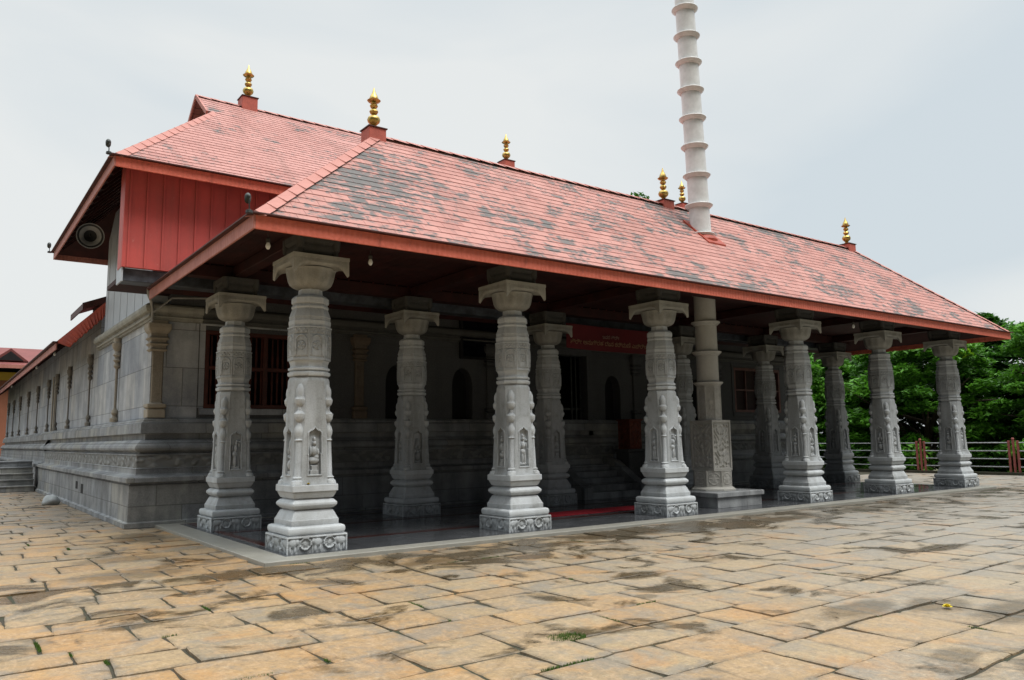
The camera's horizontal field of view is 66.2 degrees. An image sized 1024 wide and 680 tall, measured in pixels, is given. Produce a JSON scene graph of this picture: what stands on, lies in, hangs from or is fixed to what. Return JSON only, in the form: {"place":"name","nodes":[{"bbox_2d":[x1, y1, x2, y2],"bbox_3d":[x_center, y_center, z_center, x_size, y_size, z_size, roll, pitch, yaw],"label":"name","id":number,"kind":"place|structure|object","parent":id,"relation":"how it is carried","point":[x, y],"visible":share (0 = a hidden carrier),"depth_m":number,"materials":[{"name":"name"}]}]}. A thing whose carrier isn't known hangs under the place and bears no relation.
{"place":"outdoors","nodes":[
{"label":"outdoors","id":0,"kind":"place"},
{"bbox_2d":[0,472,1023,679],"bbox_3d":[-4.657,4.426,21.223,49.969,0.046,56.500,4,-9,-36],"label":"paving","id":1,"kind":"structure","parent":0,"point":[876,544],"depth_m":8.04,"materials":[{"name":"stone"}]},
{"bbox_2d":[0,460,34,492],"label":"stone steps","id":2,"kind":"structure","parent":1,"relation":"on","point":[16,476],"depth_m":29.23,"materials":[{"name":"stone"}]},
{"bbox_2d":[41,495,60,505],"bbox_3d":[-13.048,4.531,22.246,0.486,0.290,0.590,4,-9,-36],"label":"boulder","id":3,"kind":"object","parent":1,"relation":"on","point":[51,500],"visible":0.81,"depth_m":22.06,"materials":[{"name":"white stone"}]},
{"bbox_2d":[0,66,826,528],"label":"temple building","id":4,"kind":"structure","parent":1,"relation":"on","point":[110,410],"depth_m":19.14,"materials":[{"name":"grey"}]},
{"bbox_2d":[76,221,104,248],"bbox_3d":[-10.567,-2.707,19.618,0.622,0.959,0.728,4,-9,-36],"label":"loudspeaker","id":5,"kind":"object","parent":4,"relation":"hanging from","point":[90,235],"visible":1,"depth_m":19.44,"materials":[{"name":"grey metal"}]},
{"bbox_2d":[197,323,288,414],"bbox_3d":[-5.669,0.690,17.973,2.900,2.050,0.150,4,-9,-36],"label":"window","id":6,"kind":"structure","parent":4,"relation":"in","point":[205,408],"depth_m":17.82,"materials":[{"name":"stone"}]},
{"bbox_2d":[459,320,498,359],"bbox_3d":[-0.586,-0.026,21.674,2.000,1.180,0.090,4,-9,-36],"label":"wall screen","id":7,"kind":"object","parent":4,"relation":"attached to","point":[474,350],"depth_m":21.33,"materials":[{"name":"black glass"}]},
{"bbox_2d":[555,348,645,499],"bbox_3d":[2.158,2.258,22.417,2.390,4.300,2.300,4,-9,-36],"label":"doorway","id":8,"kind":"structure","parent":4,"relation":"in","point":[591,478],"depth_m":22.44,"materials":[{"name":"stone"}]},
{"bbox_2d":[731,362,782,416],"bbox_3d":[8.889,1.814,28.566,2.900,1.920,0.150,4,-9,-36],"label":"window","id":9,"kind":"structure","parent":4,"relation":"in","point":[744,399],"depth_m":28.21,"materials":[{"name":"wood"}]},
{"bbox_2d":[26,540,986,679],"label":"grass","id":10,"kind":"structure","parent":1,"relation":"on","point":[107,663],"depth_m":6.60,"materials":[{"name":"green plant"}]},
{"bbox_2d":[0,0,1023,433],"label":"sky","id":11,"kind":"structure","parent":0,"point":[902,121],"materials":[{"name":"white"}]},
{"bbox_2d":[613,419,644,478],"bbox_3d":[3.492,3.415,23.149,0.770,2.150,0.650,4,-9,-36],"label":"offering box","id":12,"kind":"object","parent":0,"point":[630,454],"visible":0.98,"depth_m":22.99,"materials":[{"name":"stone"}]},
{"bbox_3d":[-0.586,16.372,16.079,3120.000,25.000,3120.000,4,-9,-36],"label":"ground","id":13,"kind":"structure","parent":0,"visible":0},
{"bbox_2d":[0,347,41,454],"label":"distant building","id":14,"kind":"structure","parent":13,"relation":"on","point":[13,361],"depth_m":67.38,"materials":[{"name":"red tile"}]},
{"bbox_2d":[147,88,1013,566],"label":"pillared hall","id":15,"kind":"structure","parent":13,"relation":"on","point":[425,226],"depth_m":16.33,"materials":[{"name":"red tile"}]},
{"bbox_2d":[265,233,270,248],"bbox_3d":[-3.523,-1.425,11.350,0.072,0.240,0.072,4,-9,-36],"label":"light bulb","id":16,"kind":"object","parent":15,"relation":"hanging from","point":[268,245],"visible":1,"depth_m":11.32,"materials":[{"name":"white glass"}]},
{"bbox_2d":[368,250,372,265],"bbox_3d":[-2.216,-1.283,12.296,0.072,0.240,0.072,4,-9,-36],"label":"light bulb","id":17,"kind":"object","parent":15,"relation":"hanging from","point":[370,261],"visible":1,"depth_m":12.27,"materials":[{"name":"white glass"}]},
{"bbox_2d":[548,505,634,516],"bbox_3d":[2.381,3.825,17.777,4.600,0.017,0.740,4,-9,-36],"label":"red carpet","id":18,"kind":"object","parent":15,"relation":"on","point":[587,511],"visible":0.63,"depth_m":17.25,"materials":[{"name":"red carpet"}]},
{"bbox_2d":[566,323,647,353],"bbox_3d":[2.917,0.006,21.241,3.750,0.670,0.103,4,-9,-36],"label":"banner","id":19,"kind":"object","parent":15,"relation":"hanging from","point":[586,337],"visible":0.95,"depth_m":20.96,"materials":[{"name":"red fabric"}]},
{"bbox_2d":[671,0,763,508],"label":"flag pole","id":20,"kind":"object","parent":15,"relation":"on","point":[711,449],"visible":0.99,"depth_m":18.92,"materials":[{"name":"stone"}]},
{"bbox_2d":[630,192,649,198],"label":"tree","id":21,"kind":"object","parent":13,"relation":"on","point":[638,195],"visible":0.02,"depth_m":49.05,"materials":[{"name":"green plant"}]},
{"bbox_2d":[808,352,866,432],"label":"tree","id":22,"kind":"object","parent":13,"relation":"on","point":[810,354],"depth_m":46.16,"materials":[{"name":"green plant"}]},
{"bbox_2d":[810,355,869,468],"bbox_3d":[15.773,5.304,41.736,7.160,9.294,7.021,-4,-8,22],"label":"tree","id":23,"kind":"object","parent":13,"relation":"on","point":[818,369],"visible":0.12,"depth_m":39.76,"materials":[{"name":"green plant"}]},
{"bbox_2d":[818,437,1023,475],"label":"fence","id":24,"kind":"object","parent":13,"relation":"on","point":[1011,472],"visible":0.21,"depth_m":31.76,"materials":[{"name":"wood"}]},
{"bbox_2d":[844,343,1023,471],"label":"tree","id":25,"kind":"object","parent":13,"relation":"on","point":[909,388],"visible":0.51,"depth_m":36.14,"materials":[{"name":"green plant"}]},
{"bbox_2d":[847,311,1023,470],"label":"tree","id":26,"kind":"object","parent":13,"relation":"on","point":[993,348],"visible":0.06,"depth_m":39.51,"materials":[{"name":"green plant"}]},
{"bbox_2d":[966,321,1023,472],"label":"tree","id":27,"kind":"object","parent":13,"relation":"on","point":[1015,385],"visible":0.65,"depth_m":33.33,"materials":[{"name":"green plant"}]},
{"bbox_2d":[983,322,1023,427],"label":"tree","id":28,"kind":"object","parent":13,"relation":"on","point":[1007,354],"visible":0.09,"depth_m":38.70,"materials":[{"name":"green plant"}]}
]}

